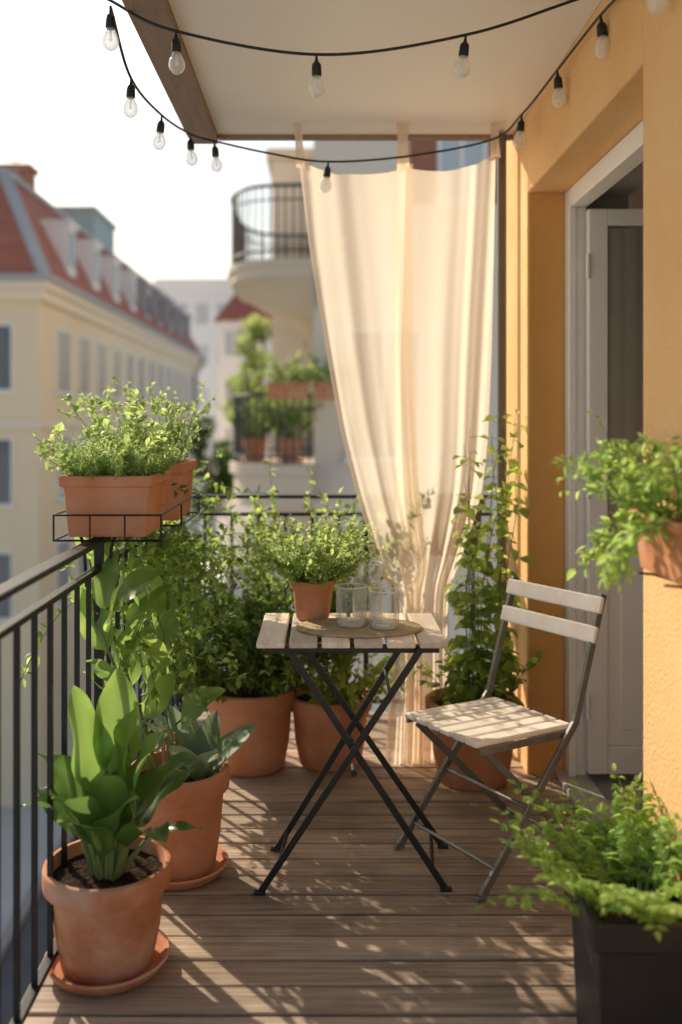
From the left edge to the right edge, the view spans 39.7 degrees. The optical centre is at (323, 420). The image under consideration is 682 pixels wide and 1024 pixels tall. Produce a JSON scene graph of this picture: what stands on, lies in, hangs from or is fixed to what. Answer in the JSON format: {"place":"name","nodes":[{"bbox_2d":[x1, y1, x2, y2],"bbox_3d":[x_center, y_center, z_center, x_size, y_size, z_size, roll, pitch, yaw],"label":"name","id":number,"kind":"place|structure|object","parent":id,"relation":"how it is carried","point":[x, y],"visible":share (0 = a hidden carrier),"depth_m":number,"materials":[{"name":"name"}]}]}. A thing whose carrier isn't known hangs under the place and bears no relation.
{"place":"outdoors","nodes":[
{"label":"outdoors","id":0,"kind":"place"},
{"bbox_2d":[0,121,205,805],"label":"apartment building","id":1,"kind":"structure","parent":0,"point":[85,308],"depth_m":28.24,"materials":[{"name":"beige paint"}]},
{"bbox_2d":[0,551,12,621],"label":"window","id":2,"kind":"structure","parent":1,"relation":"in","point":[6,557],"depth_m":26.48,"materials":[{"name":"white paint"}]},
{"bbox_2d":[0,323,14,392],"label":"window","id":3,"kind":"structure","parent":1,"relation":"in","point":[6,329],"depth_m":26.48,"materials":[{"name":"white paint"}]},
{"bbox_2d":[0,438,14,506],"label":"window","id":4,"kind":"structure","parent":1,"relation":"in","point":[6,444],"depth_m":26.48,"materials":[{"name":"grey glass"}]},
{"bbox_2d":[56,434,69,501],"bbox_3d":[-7.935,1.440,28.900,0.130,2.000,1.450,0,0,0],"label":"window","id":5,"kind":"structure","parent":1,"relation":"in","point":[60,497],"depth_m":28.49,"materials":[{"name":"grey glass"}]},
{"bbox_2d":[56,536,70,608],"bbox_3d":[-7.935,4.640,28.900,0.130,2.000,1.450,0,0,0],"label":"window","id":6,"kind":"structure","parent":1,"relation":"in","point":[62,577],"depth_m":28.82,"materials":[{"name":"grey glass"}]},
{"bbox_2d":[56,328,72,395],"bbox_3d":[-7.935,-1.760,28.900,0.130,2.000,1.450,0,0,0],"label":"window","id":7,"kind":"structure","parent":1,"relation":"in","point":[62,336],"depth_m":28.82,"materials":[{"name":"white paint"}]},
{"bbox_2d":[78,433,89,451],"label":"window","id":8,"kind":"structure","parent":1,"relation":"in","point":[79,439],"depth_m":31.15,"materials":[{"name":"white paint"}]},
{"bbox_2d":[78,556,89,575],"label":"window","id":9,"kind":"structure","parent":1,"relation":"in","point":[80,560],"depth_m":31.08,"materials":[{"name":"grey glass"}]},
{"bbox_2d":[77,335,91,397],"bbox_3d":[-7.935,-1.760,31.350,0.130,2.000,1.450,0,0,0],"label":"window","id":10,"kind":"structure","parent":1,"relation":"in","point":[83,342],"depth_m":31.32,"materials":[{"name":"white paint"}]},
{"bbox_2d":[96,341,105,398],"bbox_3d":[-7.935,-1.760,33.800,0.130,2.000,1.450,0,0,0],"label":"window","id":11,"kind":"structure","parent":1,"relation":"in","point":[100,347],"depth_m":33.73,"materials":[{"name":"grey glass"}]},
{"bbox_2d":[111,347,122,400],"bbox_3d":[-7.935,-1.760,36.250,0.130,2.000,1.450,0,0,0],"label":"window","id":12,"kind":"structure","parent":1,"relation":"in","point":[116,353],"depth_m":36.24,"materials":[{"name":"grey glass"}]},
{"bbox_2d":[125,352,134,400],"bbox_3d":[-7.935,-1.760,38.700,0.130,2.000,1.450,0,0,0],"label":"window","id":13,"kind":"structure","parent":1,"relation":"in","point":[128,356],"depth_m":38.56,"materials":[{"name":"grey glass"}]},
{"bbox_2d":[137,356,145,402],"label":"window","id":14,"kind":"structure","parent":1,"relation":"in","point":[140,360],"depth_m":41.09,"materials":[{"name":"grey glass"}]},
{"bbox_2d":[148,359,155,403],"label":"window","id":15,"kind":"structure","parent":1,"relation":"in","point":[150,363],"depth_m":43.45,"materials":[{"name":"grey glass"}]},
{"bbox_2d":[157,363,164,404],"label":"window","id":16,"kind":"structure","parent":1,"relation":"in","point":[159,366],"depth_m":45.84,"materials":[{"name":"grey glass"}]},
{"bbox_2d":[166,366,170,403],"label":"window","id":17,"kind":"structure","parent":1,"relation":"in","point":[168,369],"depth_m":48.48,"materials":[{"name":"grey glass"}]},
{"bbox_2d":[174,368,177,404],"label":"window","id":18,"kind":"structure","parent":1,"relation":"in","point":[175,370],"depth_m":51.13,"materials":[{"name":"grey glass"}]},
{"bbox_2d":[181,371,184,406],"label":"window","id":19,"kind":"structure","parent":1,"relation":"in","point":[182,372],"depth_m":53.31,"materials":[{"name":"grey glass"}]},
{"bbox_2d":[187,373,191,406],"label":"window","id":20,"kind":"structure","parent":1,"relation":"in","point":[188,374],"depth_m":55.80,"materials":[{"name":"grey glass"}]},
{"bbox_2d":[1,534,224,933],"bbox_3d":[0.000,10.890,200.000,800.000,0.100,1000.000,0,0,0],"label":"ground","id":21,"kind":"structure","parent":0,"point":[6,864],"depth_m":23.99,"materials":[{"name":"stone"}]},
{"bbox_2d":[214,294,271,570],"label":"beige building","id":22,"kind":"structure","parent":21,"relation":"on","point":[233,312],"depth_m":68.00,"materials":[{"name":"beige paint"}]},
{"bbox_2d":[224,428,232,451],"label":"window","id":23,"kind":"structure","parent":22,"relation":"in","point":[228,432],"depth_m":67.98,"materials":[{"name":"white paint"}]},
{"bbox_2d":[224,379,233,404],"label":"window","id":24,"kind":"structure","parent":22,"relation":"in","point":[226,391],"depth_m":67.98,"materials":[{"name":"white paint"}]},
{"bbox_2d":[224,330,240,356],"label":"window","id":25,"kind":"structure","parent":22,"relation":"in","point":[229,335],"depth_m":67.98,"materials":[{"name":"white paint"}]},
{"bbox_2d":[249,331,263,350],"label":"window","id":26,"kind":"structure","parent":22,"relation":"in","point":[259,342],"depth_m":67.98,"materials":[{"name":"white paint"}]},
{"bbox_2d":[224,313,271,593],"bbox_3d":[-1.961,3.808,27.973,1.912,14.074,2.086,0,0,39],"label":"street tree","id":27,"kind":"object","parent":21,"relation":"on","point":[257,328],"visible":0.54,"depth_m":27.68,"materials":[{"name":"green plant"}]},
{"bbox_2d":[1,570,271,1023],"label":"street","id":28,"kind":"structure","parent":0,"point":[7,988],"depth_m":19.19,"materials":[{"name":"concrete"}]},
{"bbox_2d":[1,569,233,958],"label":"kerb","id":29,"kind":"structure","parent":28,"relation":"on","point":[6,936],"depth_m":20.67,"materials":[{"name":"concrete"}]},
{"bbox_2d":[186,416,233,647],"bbox_3d":[-4.139,5.316,36.169,2.734,11.061,2.335,0,0,30],"label":"street tree","id":30,"kind":"object","parent":28,"relation":"on","point":[224,475],"visible":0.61,"depth_m":36.02,"materials":[{"name":"green plant"}]},
{"bbox_2d":[0,0,313,285],"label":"sky","id":31,"kind":"structure","parent":0,"point":[63,97],"materials":[{"name":"white"}]},
{"bbox_2d":[154,279,234,533],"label":"pale building","id":32,"kind":"structure","parent":0,"point":[203,302],"depth_m":90.00,"materials":[{"name":"white paint"}]},
{"bbox_2d":[175,303,187,313],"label":"window","id":33,"kind":"structure","parent":32,"relation":"in","point":[183,305],"depth_m":89.97,"materials":[{"name":"white paint"}]},
{"bbox_2d":[195,303,208,324],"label":"window","id":34,"kind":"structure","parent":32,"relation":"in","point":[202,309],"depth_m":89.97,"materials":[{"name":"white paint"}]},
{"bbox_2d":[196,345,208,366],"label":"window","id":35,"kind":"structure","parent":32,"relation":"in","point":[203,349],"depth_m":89.97,"materials":[{"name":"white paint"}]},
{"bbox_2d":[198,387,208,408],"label":"window","id":36,"kind":"structure","parent":32,"relation":"in","point":[205,390],"depth_m":89.97,"materials":[{"name":"white paint"}]},
{"bbox_2d":[216,303,226,324],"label":"window","id":37,"kind":"structure","parent":32,"relation":"in","point":[220,306],"depth_m":89.97,"materials":[{"name":"white paint"}]},
{"bbox_2d":[228,141,496,711],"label":"neighbour house","id":38,"kind":"structure","parent":0,"point":[279,287],"depth_m":14.00,"materials":[{"name":"paint"}]},
{"bbox_2d":[215,374,291,461],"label":"potted shrub","id":39,"kind":"object","parent":38,"relation":"on","point":[230,418],"visible":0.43,"depth_m":14.28,"materials":[{"name":"green plant"}]},
{"bbox_2d":[240,380,323,462],"bbox_3d":[-0.476,0.006,14.094,1.416,1.257,0.945,0,0,-26],"label":"potted shrub","id":40,"kind":"object","parent":38,"relation":"on","point":[289,430],"visible":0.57,"depth_m":13.90,"materials":[{"name":"green plant"}]},
{"bbox_2d":[238,341,329,399],"bbox_3d":[-0.426,-0.706,13.431,1.203,0.828,1.360,0,0,-36],"label":"flower box","id":41,"kind":"object","parent":38,"relation":"on","point":[282,389],"visible":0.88,"depth_m":13.27,"materials":[{"name":"ceramic"}]},
{"bbox_2d":[284,353,334,399],"bbox_3d":[-0.002,-0.634,13.359,1.117,0.685,1.114,0,0,30],"label":"flower box","id":42,"kind":"object","parent":38,"relation":"on","point":[322,390],"visible":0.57,"depth_m":13.26,"materials":[{"name":"ceramic"}]},
{"bbox_2d":[437,141,486,170],"bbox_3d":[2.050,-4.060,13.935,0.820,1.800,0.130,0,0,0],"label":"window","id":43,"kind":"structure","parent":38,"relation":"in","point":[473,155],"depth_m":13.98,"materials":[{"name":"blue glass"}]},
{"bbox_2d":[507,0,681,881],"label":"house wall","id":44,"kind":"structure","parent":0,"point":[594,243],"depth_m":3.44,"materials":[{"name":"paint"}]},
{"bbox_2d":[122,0,601,143],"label":"balcony roof","id":45,"kind":"structure","parent":44,"relation":"attached to","point":[217,91],"depth_m":3.07,"materials":[{"name":"paint"}]},
{"bbox_2d":[107,0,577,97],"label":"string lights","id":46,"kind":"object","parent":45,"relation":"hanging from","point":[316,64],"visible":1,"depth_m":2.60,"materials":[{"name":"glass"},{"name":"black plastic"}]},
{"bbox_2d":[293,122,500,766],"bbox_3d":[0.284,0.088,3.655,0.806,2.489,0.142,0,0,0],"label":"curtain","id":47,"kind":"object","parent":45,"relation":"hanging from","point":[402,258],"visible":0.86,"depth_m":3.67,"materials":[{"name":"fabric"}]},
{"bbox_2d":[102,0,668,192],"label":"string lights","id":48,"kind":"object","parent":44,"relation":"attached to","point":[110,23],"visible":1,"depth_m":3.19,"materials":[{"name":"clear glass"},{"name":"black plastic"}]},
{"bbox_2d":[586,209,642,773],"bbox_3d":[1.337,0.260,3.450,0.767,2.060,0.057,0,0,0],"label":"door","id":49,"kind":"structure","parent":44,"relation":"in","point":[614,256],"depth_m":3.44,"materials":[{"name":"white paint"}]},
{"bbox_2d":[549,410,681,594],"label":"wall planter","id":50,"kind":"object","parent":44,"relation":"attached to","point":[653,531],"visible":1,"depth_m":1.89,"materials":[{"name":"ceramic"}]},
{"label":"balcony slab","id":51,"kind":"structure","parent":0,"visible":0},
{"bbox_2d":[24,712,581,1023],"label":"deck","id":52,"kind":"structure","parent":51,"relation":"on","point":[352,916],"depth_m":2.51,"materials":[{"name":"brown wood"}]},
{"bbox_2d":[21,666,202,995],"bbox_3d":[-0.510,0.988,2.325,0.428,0.700,0.404,0,0,0],"label":"potted plant","id":53,"kind":"object","parent":52,"relation":"on","point":[105,888],"visible":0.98,"depth_m":2.27,"materials":[{"name":"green plant"}]},
{"bbox_2d":[69,537,257,890],"bbox_3d":[-0.465,0.783,2.772,0.560,1.110,0.354,0,0,-11],"label":"potted plant","id":54,"kind":"object","parent":52,"relation":"on","point":[200,857],"visible":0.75,"depth_m":2.75,"materials":[{"name":"green plant"}]},
{"bbox_2d":[105,569,368,776],"bbox_3d":[-0.289,0.938,3.609,1.005,0.801,1.108,0,0,0],"label":"potted plant","id":55,"kind":"object","parent":52,"relation":"on","point":[263,696],"visible":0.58,"depth_m":3.50,"materials":[{"name":"green plant"}]},
{"bbox_2d":[0,495,492,1023],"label":"railing","id":56,"kind":"object","parent":52,"relation":"on","point":[8,589],"visible":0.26,"depth_m":2.23,"materials":[{"name":"black metal"}]},
{"bbox_2d":[52,492,199,586],"bbox_3d":[-0.596,0.370,2.991,0.302,0.221,0.793,0,0,0],"label":"wire rack","id":57,"kind":"object","parent":56,"relation":"attached to","point":[112,541],"visible":0.6,"depth_m":2.60,"materials":[{"name":"black metal"}]},
{"bbox_2d":[32,404,190,536],"bbox_3d":[-0.625,0.138,2.760,0.470,0.377,0.482,0,0,0],"label":"flower box","id":58,"kind":"object","parent":57,"relation":"on","point":[108,479],"visible":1,"depth_m":2.63,"materials":[{"name":"ceramic"}]},
{"bbox_2d":[57,377,211,520],"bbox_3d":[-0.604,0.090,3.183,0.476,0.473,0.458,0,0,-44],"label":"flower box","id":59,"kind":"object","parent":57,"relation":"on","point":[182,471],"visible":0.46,"depth_m":3.13,"materials":[{"name":"ceramic"}]},
{"bbox_2d":[21,393,287,751],"bbox_3d":[-0.561,0.463,3.382,0.862,1.143,1.704,0,0,0],"label":"climbing vine","id":60,"kind":"object","parent":56,"relation":"attached to","point":[175,550],"visible":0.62,"depth_m":3.17,"materials":[{"name":"green plant"}]},
{"bbox_2d":[212,456,424,771],"bbox_3d":[-0.017,0.743,3.747,0.825,1.190,0.806,0,0,-13],"label":"potted plant","id":61,"kind":"object","parent":52,"relation":"on","point":[317,737],"visible":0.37,"depth_m":3.60,"materials":[{"name":"green plant"}]},
{"bbox_2d":[253,613,451,894],"bbox_3d":[0.096,0.982,2.855,0.588,0.713,0.410,0,0,0],"label":"bistro table","id":62,"kind":"object","parent":52,"relation":"on","point":[429,636],"visible":0.91,"depth_m":2.69,"materials":[{"name":"brown wood"}]},
{"bbox_2d":[238,509,389,620],"bbox_3d":[-0.053,0.456,2.953,0.416,0.338,0.420,0,0,40],"label":"potted plant","id":63,"kind":"object","parent":62,"relation":"on","point":[312,577],"visible":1,"depth_m":2.91,"materials":[{"name":"green plant"}]},
{"bbox_2d":[295,617,421,637],"bbox_3d":[0.105,0.620,2.825,0.380,0.009,0.251,0,0,0],"label":"placemat","id":64,"kind":"object","parent":62,"relation":"on","point":[327,627],"visible":0.69,"depth_m":2.78,"materials":[{"name":"wicker"}]},
{"bbox_2d":[336,583,366,627],"bbox_3d":[0.083,0.556,2.830,0.096,0.120,0.096,0,0,0],"label":"glass tumbler","id":65,"kind":"object","parent":64,"relation":"on","point":[351,623],"visible":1,"depth_m":2.81,"materials":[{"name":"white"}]},
{"bbox_2d":[369,587,399,629],"bbox_3d":[0.180,0.560,2.805,0.094,0.112,0.094,0,0,0],"label":"glass tumbler","id":66,"kind":"object","parent":64,"relation":"on","point":[384,625],"visible":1,"depth_m":2.79,"materials":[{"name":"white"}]},
{"bbox_2d":[353,560,382,617],"bbox_3d":[0.140,0.538,2.985,0.098,0.174,0.098,0,0,0],"label":"glass carafe","id":67,"kind":"object","parent":62,"relation":"on","point":[360,613],"visible":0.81,"depth_m":2.98,"materials":[{"name":"white"}]},
{"bbox_2d":[412,409,542,791],"bbox_3d":[0.569,0.647,3.528,0.489,1.382,0.495,0,0,0],"label":"potted plant","id":68,"kind":"object","parent":52,"relation":"on","point":[463,686],"visible":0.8,"depth_m":3.49,"materials":[{"name":"green plant"}]},
{"bbox_2d":[393,576,606,902],"bbox_3d":[0.543,0.934,2.919,0.523,0.806,0.410,0,0,-32],"label":"folding chair","id":69,"kind":"object","parent":52,"relation":"on","point":[484,723],"visible":0.91,"depth_m":2.89,"materials":[{"name":"brown wood"}]},
{"bbox_2d":[497,132,506,689],"bbox_3d":[0.715,0.094,3.790,0.080,2.488,0.080,0,0,0],"label":"pole","id":70,"kind":"object","parent":52,"relation":"on","point":[501,283],"visible":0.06,"depth_m":3.77,"materials":[{"name":"metal"}]},
{"bbox_2d":[474,763,681,1023],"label":"floor planter","id":71,"kind":"object","parent":52,"relation":"on","point":[621,898],"visible":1,"depth_m":1.94,"materials":[{"name":"plastic"}]}
]}

